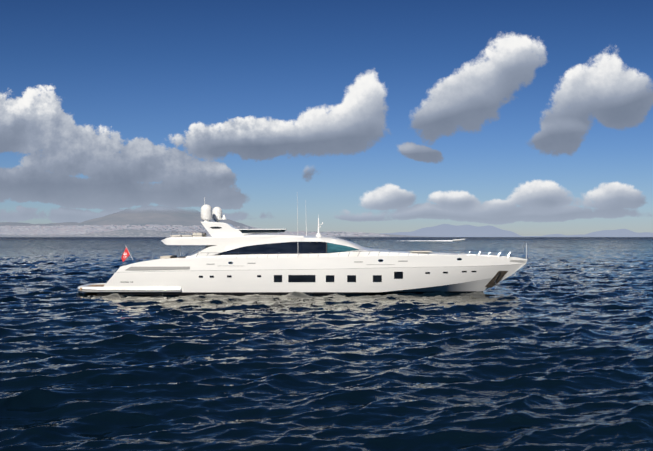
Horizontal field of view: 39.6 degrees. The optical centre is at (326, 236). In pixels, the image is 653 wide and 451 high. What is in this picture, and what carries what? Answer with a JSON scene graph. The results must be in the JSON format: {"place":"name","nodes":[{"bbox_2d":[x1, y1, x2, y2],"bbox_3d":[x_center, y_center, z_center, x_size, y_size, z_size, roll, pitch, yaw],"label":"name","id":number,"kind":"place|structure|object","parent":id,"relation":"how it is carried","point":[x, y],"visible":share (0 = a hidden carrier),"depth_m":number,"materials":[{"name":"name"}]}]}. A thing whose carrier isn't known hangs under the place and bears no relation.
{"place":"outdoors","nodes":[
{"label":"outdoors","id":0,"kind":"place"},
{"bbox_2d":[0,224,388,236],"bbox_3d":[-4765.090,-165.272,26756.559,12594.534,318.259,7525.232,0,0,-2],"label":"shore town","id":1,"kind":"object","parent":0,"point":[47,230],"visible":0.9,"depth_m":23582.55},
{"bbox_2d":[0,209,423,236],"bbox_3d":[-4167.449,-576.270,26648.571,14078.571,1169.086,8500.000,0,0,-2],"label":"mountain","id":2,"kind":"structure","parent":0,"point":[172,218],"depth_m":24180.13,"materials":[{"name":"grey stone"}]},
{"bbox_2d":[0,237,652,450],"bbox_3d":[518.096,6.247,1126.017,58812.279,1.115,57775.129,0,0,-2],"label":"sea","id":3,"kind":"structure","parent":0,"point":[548,346],"depth_m":46.64,"materials":[{"name":"liquid"}]},
{"bbox_2d":[77,197,526,295],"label":"yacht","id":4,"kind":"object","parent":3,"relation":"on","point":[228,259],"visible":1,"depth_m":97.93,"materials":[{"name":"white metal"}]},
{"bbox_2d":[409,240,452,240],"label":"speed boat wake","id":5,"kind":"object","parent":3,"relation":"on","point":[433,240],"visible":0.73,"depth_m":1317.71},
{"bbox_2d":[0,0,652,235],"label":"sky","id":6,"kind":"structure","parent":0,"point":[521,117],"materials":[{"name":"blue"}]},
{"bbox_2d":[380,224,652,236],"bbox_3d":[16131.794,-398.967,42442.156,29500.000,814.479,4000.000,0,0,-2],"label":"mountains","id":7,"kind":"structure","parent":0,"point":[445,230],"depth_m":40617.39,"materials":[{"name":"grey stone"}]}
]}

